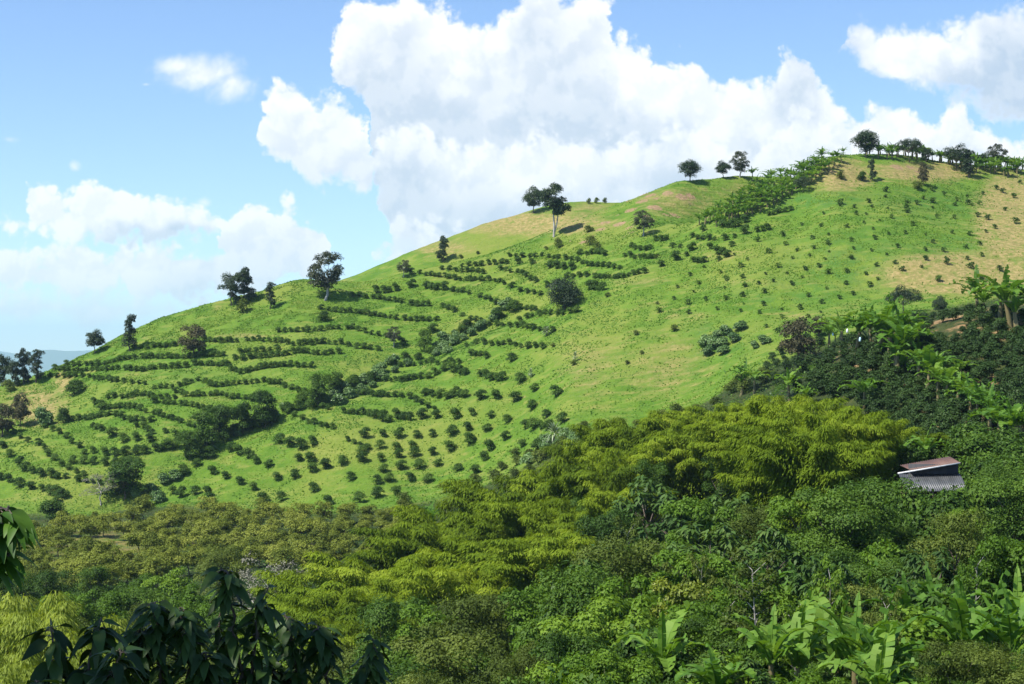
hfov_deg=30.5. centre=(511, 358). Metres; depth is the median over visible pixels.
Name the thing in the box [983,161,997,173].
banana plant
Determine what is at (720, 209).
banana plant
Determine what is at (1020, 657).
palmate tree
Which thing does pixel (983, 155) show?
ridge tree
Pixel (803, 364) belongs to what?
coffee shrub
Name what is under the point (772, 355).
coffee shrub
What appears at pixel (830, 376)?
coffee shrub
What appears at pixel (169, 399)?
citrus bush
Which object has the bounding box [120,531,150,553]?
orchard tree
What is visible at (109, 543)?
orchard tree
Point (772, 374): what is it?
coffee shrub
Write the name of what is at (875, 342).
coffee shrub
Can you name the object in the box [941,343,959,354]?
coffee shrub
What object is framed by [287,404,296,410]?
dark bush
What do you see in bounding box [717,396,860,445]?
bamboo clump
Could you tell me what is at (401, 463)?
citrus bush
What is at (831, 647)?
banana plant
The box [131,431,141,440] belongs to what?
citrus bush
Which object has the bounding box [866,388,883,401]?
coffee shrub
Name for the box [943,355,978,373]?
banana plant
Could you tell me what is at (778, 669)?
leafy bush
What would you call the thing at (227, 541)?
orchard tree
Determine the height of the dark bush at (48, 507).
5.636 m
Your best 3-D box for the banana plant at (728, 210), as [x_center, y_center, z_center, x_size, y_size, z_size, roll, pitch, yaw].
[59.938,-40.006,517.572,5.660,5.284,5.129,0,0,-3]
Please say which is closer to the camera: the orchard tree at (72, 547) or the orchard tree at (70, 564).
the orchard tree at (70, 564)
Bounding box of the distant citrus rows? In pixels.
[3,205,793,434]
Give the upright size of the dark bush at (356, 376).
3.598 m
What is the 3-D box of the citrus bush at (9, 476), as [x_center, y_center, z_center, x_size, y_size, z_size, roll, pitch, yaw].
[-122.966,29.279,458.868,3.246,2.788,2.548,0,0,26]
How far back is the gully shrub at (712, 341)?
436.04 m
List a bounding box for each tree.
[0,354,10,385]
[0,403,15,436]
[0,505,42,598]
[0,571,43,609]
[5,359,21,385]
[10,390,31,425]
[12,569,34,594]
[14,347,32,383]
[16,544,31,558]
[17,547,46,571]
[21,560,34,570]
[23,568,78,610]
[28,349,44,382]
[28,562,57,584]
[32,520,46,531]
[32,529,53,548]
[32,547,54,558]
[32,552,55,569]
[36,591,94,631]
[43,525,54,536]
[45,533,73,557]
[46,525,77,546]
[48,511,74,528]
[49,558,71,582]
[55,575,75,587]
[56,548,73,568]
[60,557,90,585]
[65,513,91,537]
[67,541,82,552]
[67,547,92,567]
[71,564,120,610]
[72,564,99,591]
[72,616,132,632]
[74,520,110,537]
[76,536,102,553]
[76,550,111,568]
[79,471,117,504]
[85,329,106,352]
[85,589,132,624]
[87,511,97,521]
[90,563,124,586]
[91,511,113,536]
[91,543,110,564]
[95,585,170,618]
[101,540,118,554]
[102,456,149,499]
[103,547,129,564]
[106,512,121,522]
[109,520,135,540]
[109,560,143,584]
[116,572,162,604]
[120,504,142,524]
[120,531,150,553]
[121,313,137,350]
[121,548,143,562]
[127,600,183,662]
[130,519,154,533]
[131,494,156,519]
[132,555,150,578]
[138,553,172,586]
[139,531,168,552]
[139,549,163,560]
[140,567,198,606]
[146,519,168,534]
[147,516,160,522]
[147,542,180,559]
[150,652,190,683]
[153,511,181,527]
[155,547,193,570]
[158,508,173,518]
[158,533,183,553]
[159,527,184,537]
[166,503,183,512]
[168,533,188,550]
[168,597,219,657]
[171,507,195,527]
[171,583,218,617]
[172,665,239,683]
[173,550,205,574]
[176,324,206,356]
[176,429,198,460]
[179,519,206,542]
[181,528,210,547]
[181,546,202,557]
[184,509,198,514]
[185,644,234,671]
[189,409,220,448]
[193,511,212,521]
[193,543,258,606]
[194,494,218,516]
[195,515,215,526]
[195,519,222,535]
[195,534,222,549]
[197,547,218,566]
[204,501,236,517]
[206,402,238,438]
[206,602,254,681]
[213,516,233,535]
[216,532,234,548]
[217,271,243,305]
[219,505,246,527]
[226,563,284,612]
[227,527,244,541]
[228,543,263,568]
[230,400,256,433]
[234,536,251,552]
[235,267,257,299]
[236,515,260,532]
[237,506,251,520]
[237,551,307,601]
[237,618,308,683]
[241,522,275,545]
[242,535,264,557]
[249,508,268,526]
[250,389,278,428]
[251,544,269,567]
[253,497,269,512]
[254,663,332,683]
[257,501,283,523]
[257,531,281,545]
[259,544,284,572]
[264,282,276,308]
[264,518,281,528]
[265,523,280,538]
[268,544,299,569]
[274,530,291,544]
[276,536,298,557]
[277,506,293,517]
[280,512,308,525]
[283,517,314,539]
[285,502,314,516]
[288,532,308,546]
[291,549,313,569]
[292,540,313,559]
[302,529,328,550]
[304,372,331,406]
[304,519,331,535]
[305,515,325,526]
[306,539,334,557]
[307,250,344,300]
[311,499,334,519]
[311,642,368,683]
[323,531,347,550]
[324,371,343,395]
[326,524,339,532]
[329,519,353,539]
[330,540,351,563]
[333,511,355,527]
[336,501,359,515]
[338,531,363,549]
[342,658,435,683]
[346,592,430,670]
[351,643,415,673]
[353,541,372,552]
[354,519,370,537]
[358,513,375,525]
[359,504,378,515]
[371,669,429,683]
[373,507,394,521]
[373,521,395,531]
[382,517,406,535]
[384,326,400,346]
[387,628,512,683]
[390,601,468,660]
[392,498,411,513]
[393,669,495,683]
[397,260,410,276]
[410,591,514,677]
[415,329,432,351]
[435,646,491,683]
[436,235,448,261]
[465,593,536,650]
[479,638,550,683]
[490,645,550,683]
[497,583,586,681]
[517,562,620,683]
[521,185,542,212]
[524,593,657,683]
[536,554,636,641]
[539,183,571,236]
[540,627,633,680]
[541,612,607,681]
[545,276,583,309]
[551,544,629,597]
[561,648,662,683]
[569,496,586,512]
[569,534,681,614]
[573,509,641,560]
[584,573,660,641]
[598,543,672,596]
[604,475,687,542]
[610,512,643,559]
[621,592,677,625]
[628,500,715,573]
[631,458,676,497]
[632,210,654,235]
[635,615,702,683]
[638,676,660,683]
[642,547,748,603]
[648,576,713,618]
[656,521,757,590]
[658,495,746,577]
[662,679,682,683]
[665,600,726,676]
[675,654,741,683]
[677,159,702,180]
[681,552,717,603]
[686,614,747,664]
[689,492,767,548]
[701,455,736,506]
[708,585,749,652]
[716,160,731,177]
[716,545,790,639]
[720,583,795,626]
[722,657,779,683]
[724,524,811,590]
[726,502,795,559]
[729,151,750,177]
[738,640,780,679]
[764,492,833,570]
[774,582,816,669]
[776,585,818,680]
[777,316,819,355]
[786,484,894,582]
[787,553,864,610]
[788,619,849,680]
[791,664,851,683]
[793,176,812,186]
[803,546,871,588]
[808,583,886,621]
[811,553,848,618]
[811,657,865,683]
[824,476,922,560]
[826,608,894,683]
[842,555,912,612]
[849,128,879,157]
[861,576,949,627]
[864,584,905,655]
[867,158,877,179]
[880,484,932,552]
[883,522,926,578]
[884,284,925,312]
[887,547,966,597]
[894,137,922,161]
[896,651,934,683]
[903,495,962,555]
[906,506,996,590]
[911,639,1017,683]
[915,620,947,642]
[917,163,929,184]
[917,667,956,683]
[920,147,931,161]
[929,507,989,567]
[931,294,947,314]
[932,484,992,555]
[937,648,984,674]
[943,143,968,170]
[948,669,1001,683]
[953,533,1023,649]
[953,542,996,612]
[956,558,1023,578]
[960,148,975,177]
[960,475,1006,538]
[962,646,1023,683]
[970,473,1023,544]
[975,462,1023,533]
[977,153,987,162]
[977,632,995,645]
[986,143,1007,164]
[986,577,1023,650]
[1003,659,1023,683]
[1013,649,1023,681]
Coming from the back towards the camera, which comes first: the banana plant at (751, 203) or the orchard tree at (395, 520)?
the banana plant at (751, 203)
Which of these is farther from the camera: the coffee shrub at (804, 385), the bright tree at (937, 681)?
the coffee shrub at (804, 385)
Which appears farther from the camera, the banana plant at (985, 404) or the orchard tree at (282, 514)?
the orchard tree at (282, 514)
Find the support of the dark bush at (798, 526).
on the terrain at (502, 234)
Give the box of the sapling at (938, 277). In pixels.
[934,275,942,280]
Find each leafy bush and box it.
[543,649,629,683]
[603,678,655,683]
[640,529,664,558]
[645,597,683,630]
[652,604,704,651]
[674,596,720,619]
[681,674,709,683]
[691,649,752,683]
[700,578,739,605]
[733,649,795,683]
[737,575,792,621]
[744,672,788,683]
[787,672,826,683]
[826,520,839,529]
[858,537,903,583]
[869,601,953,663]
[893,616,952,664]
[1002,638,1023,682]
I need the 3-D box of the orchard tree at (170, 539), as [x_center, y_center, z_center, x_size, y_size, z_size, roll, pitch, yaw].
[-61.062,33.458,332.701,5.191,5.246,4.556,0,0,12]
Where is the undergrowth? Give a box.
[0,296,1023,683]
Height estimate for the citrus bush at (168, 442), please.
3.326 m
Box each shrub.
[16,617,148,683]
[33,405,53,424]
[107,600,235,683]
[131,488,141,497]
[146,483,157,491]
[149,490,166,502]
[157,472,171,483]
[168,469,182,477]
[170,472,181,480]
[199,566,287,683]
[233,430,242,436]
[248,612,392,683]
[328,388,340,397]
[331,393,348,404]
[340,381,350,389]
[343,386,356,397]
[356,383,367,391]
[359,373,371,381]
[368,380,376,387]
[371,362,387,369]
[371,365,385,371]
[371,368,382,376]
[380,371,389,378]
[384,353,400,364]
[390,365,399,372]
[403,357,412,365]
[431,347,440,354]
[436,331,449,339]
[438,340,448,348]
[440,345,453,353]
[448,333,460,344]
[459,332,468,339]
[467,327,476,335]
[473,320,487,330]
[487,314,497,321]
[497,299,508,308]
[519,452,537,464]
[537,433,552,444]
[539,442,549,455]
[556,427,569,438]
[566,435,580,444]
[697,334,713,345]
[700,345,713,354]
[706,336,720,348]
[711,329,721,336]
[714,336,728,345]
[716,344,729,353]
[719,324,731,334]
[728,331,741,341]
[733,320,746,329]
[750,340,759,347]
[757,334,771,343]
[763,361,772,368]
[768,352,776,359]
[769,371,778,380]
[771,358,780,366]
[775,346,784,354]
[779,371,794,383]
[780,360,791,370]
[781,355,788,360]
[791,355,802,365]
[791,370,800,377]
[791,379,802,391]
[795,360,809,372]
[800,383,814,395]
[803,370,815,382]
[804,354,815,364]
[805,380,816,386]
[809,315,827,336]
[811,359,824,370]
[811,379,829,394]
[813,370,825,381]
[816,336,826,346]
[818,355,831,363]
[820,362,833,373]
[823,348,839,361]
[823,372,837,383]
[825,382,843,398]
[828,361,842,376]
[830,341,838,348]
[833,377,845,391]
[836,341,847,350]
[838,348,851,358]
[838,366,856,378]
[838,383,854,399]
[840,357,855,369]
[840,374,850,383]
[842,354,855,363]
[843,332,861,346]
[850,344,860,352]
[852,387,862,396]
[853,353,870,365]
[853,370,868,379]
[853,392,869,404]
[854,346,868,355]
[855,364,865,373]
[857,373,872,387]
[857,399,870,413]
[861,340,870,352]
[863,354,884,370]
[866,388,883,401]
[867,350,882,361]
[868,338,884,351]
[868,374,887,388]
[869,399,885,410]
[869,407,880,412]
[871,343,886,358]
[879,365,889,377]
[879,390,893,399]
[881,354,893,367]
[882,351,892,358]
[882,384,894,392]
[882,394,893,409]
[882,409,891,415]
[883,371,898,383]
[884,399,900,412]
[887,380,910,396]
[887,410,907,420]
[888,365,903,378]
[895,388,910,406]
[900,362,910,372]
[901,407,910,417]
[902,398,917,407]
[902,422,920,429]
[904,377,916,392]
[906,358,922,374]
[906,409,920,420]
[906,413,920,426]
[907,387,917,398]
[909,401,927,413]
[911,312,924,323]
[913,376,925,386]
[914,385,924,395]
[915,391,934,404]
[917,413,931,424]
[919,335,938,347]
[920,368,927,380]
[920,420,933,428]
[921,384,936,398]
[924,342,937,351]
[924,404,936,420]
[925,318,933,327]
[929,312,936,317]
[929,409,950,428]
[929,426,944,434]
[929,449,941,458]
[932,402,955,414]
[933,331,948,339]
[933,389,951,402]
[935,338,951,350]
[936,310,950,321]
[937,422,951,430]
[938,350,951,360]
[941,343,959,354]
[941,430,953,434]
[942,397,962,410]
[943,391,966,401]
[943,414,958,425]
[945,307,962,320]
[946,355,963,369]
[947,408,963,425]
[949,332,961,342]
[950,341,969,353]
[954,400,970,414]
[958,326,970,336]
[959,353,969,362]
[961,304,974,312]
[961,310,977,323]
[961,327,980,339]
[961,372,974,381]
[961,411,983,424]
[962,362,973,373]
[963,335,977,349]
[967,321,978,327]
[967,340,983,352]
[967,352,980,361]
[970,303,987,318]
[970,359,980,367]
[970,366,985,381]
[976,313,991,327]
[976,330,991,345]
[978,362,994,377]
[979,350,995,362]
[979,377,990,388]
[980,407,994,424]
[981,327,993,335]
[981,340,1000,354]
[982,312,994,323]
[988,333,1005,345]
[988,361,1000,372]
[989,304,997,316]
[990,383,1009,394]
[991,316,1006,324]
[991,349,1005,361]
[992,320,1010,338]
[993,371,1004,383]
[993,390,1003,405]
[995,301,1011,315]
[995,355,1014,369]
[999,345,1009,355]
[1000,371,1018,381]
[1001,366,1013,374]
[1003,330,1013,340]
[1003,386,1023,398]
[1004,311,1021,322]
[1004,379,1022,389]
[1005,351,1019,362]
[1006,333,1020,348]
[1007,392,1023,402]
[1008,354,1023,369]
[1009,366,1023,372]
[1010,325,1020,334]
[1011,370,1023,386]
[1012,340,1023,355]
[1012,398,1023,405]
[1015,338,1023,344]
[1017,328,1023,337]
[1018,308,1023,319]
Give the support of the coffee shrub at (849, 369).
on the terrain at (502, 234)
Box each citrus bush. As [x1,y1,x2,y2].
[0,440,6,446]
[4,472,15,481]
[5,448,13,455]
[12,476,26,486]
[13,455,24,463]
[16,432,22,438]
[18,461,30,470]
[23,436,31,442]
[24,481,35,489]
[27,464,35,473]
[34,438,44,444]
[35,467,47,476]
[38,483,47,491]
[43,449,52,455]
[45,483,53,493]
[46,466,57,476]
[49,453,58,459]
[50,484,63,493]
[51,493,60,499]
[52,472,60,477]
[55,427,62,432]
[56,488,70,497]
[58,459,65,466]
[62,431,69,437]
[67,454,75,463]
[72,467,79,472]
[74,474,81,480]
[75,441,82,447]
[78,454,87,463]
[87,455,97,463]
[89,445,98,453]
[97,423,105,430]
[100,446,110,455]
[100,456,109,465]
[103,426,118,437]
[109,446,119,456]
[116,411,124,416]
[117,432,129,441]
[118,445,130,455]
[126,415,132,421]
[130,444,140,454]
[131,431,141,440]
[132,415,139,420]
[133,456,142,462]
[134,403,144,410]
[139,421,149,427]
[139,445,151,453]
[143,424,151,430]
[145,415,154,421]
[145,432,155,441]
[151,442,161,451]
[154,409,162,415]
[156,442,166,450]
[163,438,174,449]
[165,397,172,403]
[168,414,175,419]
[168,485,175,493]
[171,429,180,437]
[172,438,179,447]
[174,485,186,497]
[189,485,201,494]
[199,403,205,409]
[202,485,213,496]
[207,465,220,473]
[221,471,230,478]
[225,441,235,451]
[228,392,235,398]
[233,444,243,454]
[235,475,246,484]
[242,447,254,457]
[247,481,257,490]
[251,455,261,463]
[257,492,269,499]
[263,459,272,466]
[271,432,284,443]
[271,471,282,479]
[275,490,287,500]
[283,436,295,446]
[287,384,294,389]
[290,468,299,477]
[294,385,301,391]
[294,437,308,448]
[294,452,303,460]
[297,414,305,419]
[304,451,315,462]
[306,462,317,471]
[307,434,317,445]
[307,481,319,491]
[310,417,317,423]
[318,457,331,468]
[323,494,335,502]
[324,404,331,409]
[338,454,348,464]
[346,471,355,479]
[351,490,367,501]
[355,445,366,451]
[355,451,368,461]
[358,426,370,437]
[359,407,366,413]
[370,408,379,417]
[370,485,384,497]
[372,474,382,483]
[373,389,381,396]
[374,439,385,447]
[377,409,388,420]
[377,452,385,461]
[377,463,388,471]
[379,428,386,435]
[382,472,393,481]
[383,414,393,422]
[389,485,401,494]
[391,441,401,449]
[392,407,401,417]
[392,426,404,437]
[392,448,403,456]
[395,459,406,469]
[399,411,407,419]
[404,374,412,379]
[405,392,413,398]
[405,411,414,419]
[405,471,414,480]
[408,440,417,447]
[408,446,420,456]
[410,373,417,379]
[412,394,419,400]
[412,429,421,437]
[412,457,426,468]
[416,407,427,418]
[417,371,423,378]
[418,398,424,403]
[420,387,429,394]
[422,472,433,482]
[423,371,432,377]
[424,402,431,408]
[427,389,435,395]
[427,446,436,454]
[428,428,436,436]
[430,366,440,374]
[430,410,440,418]
[432,458,441,465]
[433,388,444,396]
[439,362,447,370]
[441,391,450,399]
[443,440,457,451]
[445,424,458,434]
[446,361,456,371]
[448,391,455,397]
[448,407,462,418]
[449,386,459,395]
[451,462,463,470]
[455,363,463,373]
[455,388,461,397]
[459,388,469,396]
[461,366,469,374]
[463,422,471,429]
[463,431,476,442]
[467,348,474,355]
[467,407,477,415]
[468,464,480,473]
[473,389,486,399]
[479,450,488,460]
[481,368,489,376]
[481,423,491,431]
[482,350,490,358]
[482,438,495,450]
[485,372,496,380]
[486,410,494,417]
[491,389,501,397]
[494,370,506,379]
[500,430,509,439]
[502,413,510,422]
[505,352,517,361]
[506,338,513,344]
[508,390,521,400]
[514,372,525,381]
[518,439,526,446]
[520,419,530,428]
[524,341,531,347]
[526,398,537,409]
[526,417,539,428]
[528,323,537,328]
[529,383,538,390]
[530,438,540,449]
[536,419,543,429]
[538,341,546,348]
[541,409,551,416]
[541,419,553,429]
[549,384,563,396]
[554,411,567,423]
[566,307,574,312]
[571,305,580,312]
[722,249,731,256]
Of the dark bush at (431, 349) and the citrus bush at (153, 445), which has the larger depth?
the dark bush at (431, 349)
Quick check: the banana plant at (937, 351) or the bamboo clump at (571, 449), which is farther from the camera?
the bamboo clump at (571, 449)
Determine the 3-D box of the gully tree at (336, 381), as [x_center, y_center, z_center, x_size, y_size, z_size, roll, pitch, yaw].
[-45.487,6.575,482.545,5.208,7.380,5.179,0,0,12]
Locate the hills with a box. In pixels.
[0,350,92,372]
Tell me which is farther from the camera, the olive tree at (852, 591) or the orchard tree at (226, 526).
the orchard tree at (226, 526)
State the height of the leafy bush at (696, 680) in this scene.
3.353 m
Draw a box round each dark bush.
[37,499,69,519]
[57,407,70,422]
[64,378,87,394]
[178,463,190,474]
[191,458,201,464]
[198,448,206,457]
[202,445,218,457]
[223,434,231,441]
[228,423,243,435]
[253,417,263,427]
[267,411,278,423]
[280,401,290,409]
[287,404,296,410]
[293,399,305,409]
[295,390,307,400]
[316,310,330,321]
[345,375,359,386]
[346,373,358,380]
[362,370,375,381]
[401,352,411,358]
[414,352,422,357]
[429,345,437,352]
[456,325,466,332]
[458,318,473,328]
[475,652,503,679]
[490,306,505,318]
[491,660,516,682]
[496,673,544,683]
[505,299,519,310]
[564,665,615,683]
[608,623,659,683]
[651,652,692,683]
[689,573,722,591]
[700,544,732,578]
[709,616,785,674]
[715,489,736,500]
[723,562,766,594]
[735,502,761,548]
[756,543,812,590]
[792,521,818,547]
[857,488,897,521]
[863,475,886,487]
[863,503,891,526]
[887,664,918,683]
[891,446,930,477]
[892,437,917,458]
[895,642,943,666]
[907,548,951,582]
[909,577,954,597]
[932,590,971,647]
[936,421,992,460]
[954,545,996,570]
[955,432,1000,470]
[958,467,975,484]
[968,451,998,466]
[968,457,1000,477]
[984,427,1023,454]
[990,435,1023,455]
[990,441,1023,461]
[995,454,1023,472]
[1011,463,1023,480]
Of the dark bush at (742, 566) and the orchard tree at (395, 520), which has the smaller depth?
the dark bush at (742, 566)
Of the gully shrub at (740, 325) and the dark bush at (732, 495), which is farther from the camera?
the gully shrub at (740, 325)
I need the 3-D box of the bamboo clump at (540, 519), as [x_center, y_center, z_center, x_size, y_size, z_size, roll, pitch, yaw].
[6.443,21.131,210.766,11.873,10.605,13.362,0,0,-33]
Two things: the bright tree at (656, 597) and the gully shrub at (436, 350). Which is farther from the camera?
the gully shrub at (436, 350)
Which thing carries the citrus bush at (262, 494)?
on the terrain at (502, 234)
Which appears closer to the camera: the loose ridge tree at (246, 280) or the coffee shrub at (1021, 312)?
the coffee shrub at (1021, 312)
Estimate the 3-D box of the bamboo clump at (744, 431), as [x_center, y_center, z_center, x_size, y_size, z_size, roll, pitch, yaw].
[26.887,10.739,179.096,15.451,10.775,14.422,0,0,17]
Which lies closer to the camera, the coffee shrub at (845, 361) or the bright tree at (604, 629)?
the bright tree at (604, 629)
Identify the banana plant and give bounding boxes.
[419,498,440,523]
[616,601,711,683]
[674,643,765,683]
[696,208,715,224]
[711,204,725,213]
[711,211,730,223]
[715,202,733,215]
[719,204,737,218]
[719,604,817,677]
[720,197,736,203]
[722,191,735,204]
[723,200,740,218]
[724,358,760,395]
[725,206,743,217]
[727,202,749,216]
[731,190,747,199]
[732,194,742,203]
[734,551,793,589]
[735,590,838,679]
[737,202,752,214]
[740,198,758,214]
[740,365,773,394]
[742,183,753,192]
[742,195,757,210]
[744,191,758,200]
[746,166,758,180]
[749,184,768,200]
[750,195,763,208]
[753,201,769,211]
[754,179,767,187]
[755,189,766,202]
[759,171,776,184]
[759,195,771,207]
[760,168,779,174]
[761,184,779,197]
[763,176,779,184]
[763,191,781,204]
[767,186,785,201]
[771,166,788,177]
[773,366,807,401]
[776,176,785,187]
[777,182,791,197]
[781,166,797,179]
[781,176,791,190]
[783,595,869,683]
[785,182,801,194]
[786,168,804,182]
[788,560,796,575]
[788,587,841,673]
[790,159,811,174]
[791,381,818,398]
[794,162,810,172]
[801,592,906,683]
[803,166,821,182]
[805,156,828,171]
[811,308,855,353]
[813,165,828,175]
[813,314,839,347]
[814,146,825,156]
[814,624,918,683]
[815,160,832,173]
[820,157,839,169]
[826,328,843,341]
[828,150,845,161]
[830,592,938,683]
[837,373,889,411]
[838,304,877,353]
[838,579,862,671]
[843,305,894,340]
[851,560,891,611]
[855,298,917,345]
[859,295,927,364]
[860,294,927,347]
[861,570,949,614]
[871,145,884,158]
[872,309,930,378]
[875,336,920,365]
[882,144,895,158]
[886,147,898,159]
[887,437,928,482]
[889,341,939,381]
[889,352,908,369]
[906,314,934,348]
[906,345,960,386]
[906,579,1020,667]
[907,422,949,459]
[912,565,972,606]
[913,347,957,377]
[914,358,959,399]
[918,350,950,385]
[923,576,1005,644]
[924,363,969,390]
[934,150,942,162]
[935,372,979,397]
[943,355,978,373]
[944,372,987,409]
[944,384,966,396]
[949,264,996,316]
[953,569,1010,643]
[955,578,1023,671]
[956,383,1008,420]
[958,378,1001,420]
[965,381,1015,429]
[966,564,1023,620]
[967,264,1023,333]
[967,287,997,312]
[967,399,1021,431]
[970,402,994,430]
[971,163,983,173]
[973,282,1022,317]
[973,395,1006,425]
[974,155,989,168]
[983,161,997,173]
[985,160,1002,173]
[986,156,1002,171]
[986,400,1023,428]
[992,420,1015,430]
[993,156,1010,168]
[993,280,1023,296]
[994,403,1023,432]
[1001,165,1016,176]
[1002,404,1023,434]
[1003,157,1016,170]
[1009,160,1023,173]
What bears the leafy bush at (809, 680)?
on the terrain at (502, 234)
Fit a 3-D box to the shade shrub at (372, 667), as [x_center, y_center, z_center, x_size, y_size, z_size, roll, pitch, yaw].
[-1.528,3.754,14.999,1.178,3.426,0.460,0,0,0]
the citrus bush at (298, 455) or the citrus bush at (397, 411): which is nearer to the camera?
the citrus bush at (298, 455)
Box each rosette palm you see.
[541,326,550,335]
[542,420,560,441]
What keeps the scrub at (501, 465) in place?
on the terrain at (502, 234)
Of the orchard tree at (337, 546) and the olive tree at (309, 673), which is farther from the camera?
the orchard tree at (337, 546)
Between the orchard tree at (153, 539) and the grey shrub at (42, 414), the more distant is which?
the grey shrub at (42, 414)
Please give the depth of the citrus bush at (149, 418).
478.52 m
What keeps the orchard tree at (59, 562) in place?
on the terrain at (502, 234)
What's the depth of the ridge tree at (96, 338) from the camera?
543.03 m
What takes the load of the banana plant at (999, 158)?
on the terrain at (502, 234)
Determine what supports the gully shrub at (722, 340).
on the terrain at (502, 234)
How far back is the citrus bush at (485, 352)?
480.01 m
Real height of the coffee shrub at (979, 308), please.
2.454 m
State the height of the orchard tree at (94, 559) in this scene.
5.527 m
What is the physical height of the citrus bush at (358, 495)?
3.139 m
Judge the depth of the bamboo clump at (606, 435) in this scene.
261.68 m
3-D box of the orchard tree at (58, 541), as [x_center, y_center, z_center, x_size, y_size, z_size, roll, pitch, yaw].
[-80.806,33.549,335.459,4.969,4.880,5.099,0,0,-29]
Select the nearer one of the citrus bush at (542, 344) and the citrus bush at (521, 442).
the citrus bush at (521, 442)
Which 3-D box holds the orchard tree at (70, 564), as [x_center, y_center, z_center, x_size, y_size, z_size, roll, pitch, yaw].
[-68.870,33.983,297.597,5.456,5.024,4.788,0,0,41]
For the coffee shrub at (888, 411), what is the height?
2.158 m
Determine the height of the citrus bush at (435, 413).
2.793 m
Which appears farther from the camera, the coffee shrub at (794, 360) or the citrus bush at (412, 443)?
the citrus bush at (412, 443)
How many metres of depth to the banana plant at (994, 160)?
563.77 m
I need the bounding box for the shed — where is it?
[898,457,964,499]
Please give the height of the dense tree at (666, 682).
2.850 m
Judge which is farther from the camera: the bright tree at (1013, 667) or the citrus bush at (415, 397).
the citrus bush at (415, 397)
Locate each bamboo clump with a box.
[0,589,132,642]
[0,590,84,662]
[0,607,129,673]
[0,615,122,683]
[10,629,157,683]
[236,593,429,653]
[246,565,398,611]
[262,615,374,683]
[272,587,379,618]
[296,585,408,652]
[298,547,443,589]
[343,515,487,570]
[369,564,465,655]
[383,560,513,641]
[389,500,492,554]
[430,535,589,579]
[437,474,559,523]
[446,488,576,553]
[472,527,651,612]
[473,570,521,632]
[486,526,536,554]
[507,457,599,502]
[517,497,596,537]
[535,442,612,473]
[538,451,648,513]
[542,476,635,499]
[561,423,618,469]
[566,413,676,456]
[572,446,636,474]
[576,480,677,538]
[613,420,691,454]
[622,409,693,441]
[628,439,714,499]
[638,430,698,486]
[638,431,719,501]
[656,406,698,428]
[683,396,770,441]
[683,412,753,495]
[713,442,836,508]
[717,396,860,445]
[718,417,864,504]
[724,394,817,423]
[736,423,896,530]
[758,401,890,434]
[799,410,901,482]
[810,429,887,474]
[828,418,923,483]
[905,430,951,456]
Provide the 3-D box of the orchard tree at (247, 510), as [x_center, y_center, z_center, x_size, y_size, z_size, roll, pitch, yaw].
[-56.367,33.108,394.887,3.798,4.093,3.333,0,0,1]
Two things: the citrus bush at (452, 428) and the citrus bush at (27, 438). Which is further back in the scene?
the citrus bush at (27, 438)
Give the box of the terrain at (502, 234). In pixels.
[0,154,1023,678]
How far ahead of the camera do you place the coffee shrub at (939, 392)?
215.10 m
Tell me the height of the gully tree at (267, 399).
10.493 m
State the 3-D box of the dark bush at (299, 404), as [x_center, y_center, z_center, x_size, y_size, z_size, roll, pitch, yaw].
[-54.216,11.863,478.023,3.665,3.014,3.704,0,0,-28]
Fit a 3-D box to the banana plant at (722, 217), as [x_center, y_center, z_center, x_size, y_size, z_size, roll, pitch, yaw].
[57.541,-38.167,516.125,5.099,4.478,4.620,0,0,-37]
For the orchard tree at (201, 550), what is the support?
on the terrain at (502, 234)
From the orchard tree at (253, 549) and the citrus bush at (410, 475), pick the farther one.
the citrus bush at (410, 475)
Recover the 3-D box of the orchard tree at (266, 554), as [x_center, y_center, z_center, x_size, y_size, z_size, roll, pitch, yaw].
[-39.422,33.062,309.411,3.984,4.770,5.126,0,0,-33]
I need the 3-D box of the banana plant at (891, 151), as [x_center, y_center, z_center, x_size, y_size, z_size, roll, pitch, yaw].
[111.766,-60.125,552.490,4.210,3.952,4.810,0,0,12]
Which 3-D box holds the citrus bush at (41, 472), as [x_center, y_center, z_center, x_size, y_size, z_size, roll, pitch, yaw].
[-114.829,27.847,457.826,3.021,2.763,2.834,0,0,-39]
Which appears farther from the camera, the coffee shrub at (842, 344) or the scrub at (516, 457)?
the scrub at (516, 457)
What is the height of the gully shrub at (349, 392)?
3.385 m
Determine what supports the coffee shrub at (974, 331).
on the terrain at (502, 234)
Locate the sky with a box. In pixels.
[0,0,1023,352]
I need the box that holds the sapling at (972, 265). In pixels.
[965,262,974,268]
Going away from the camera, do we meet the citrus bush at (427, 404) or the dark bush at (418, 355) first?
the citrus bush at (427, 404)
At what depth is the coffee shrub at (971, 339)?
238.40 m
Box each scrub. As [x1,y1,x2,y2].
[0,379,14,390]
[235,298,252,311]
[396,492,413,502]
[434,481,448,492]
[468,473,481,482]
[487,468,501,481]
[496,460,508,470]
[508,467,522,476]
[509,447,519,454]
[511,454,521,464]
[525,463,535,469]
[530,449,546,463]
[540,446,551,458]
[550,438,565,446]
[554,237,563,246]
[578,420,591,428]
[583,235,597,244]
[584,224,595,230]
[593,241,602,247]
[632,419,639,428]
[658,409,667,416]
[669,402,686,412]
[671,324,677,330]
[709,397,721,405]
[721,379,739,393]
[731,374,748,382]
[736,379,753,393]
[752,367,771,382]
[834,171,844,178]
[857,171,866,180]
[912,180,924,188]
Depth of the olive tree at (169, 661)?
151.91 m
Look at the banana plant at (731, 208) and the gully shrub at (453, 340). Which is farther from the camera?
the banana plant at (731, 208)
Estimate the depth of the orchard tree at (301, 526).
349.04 m

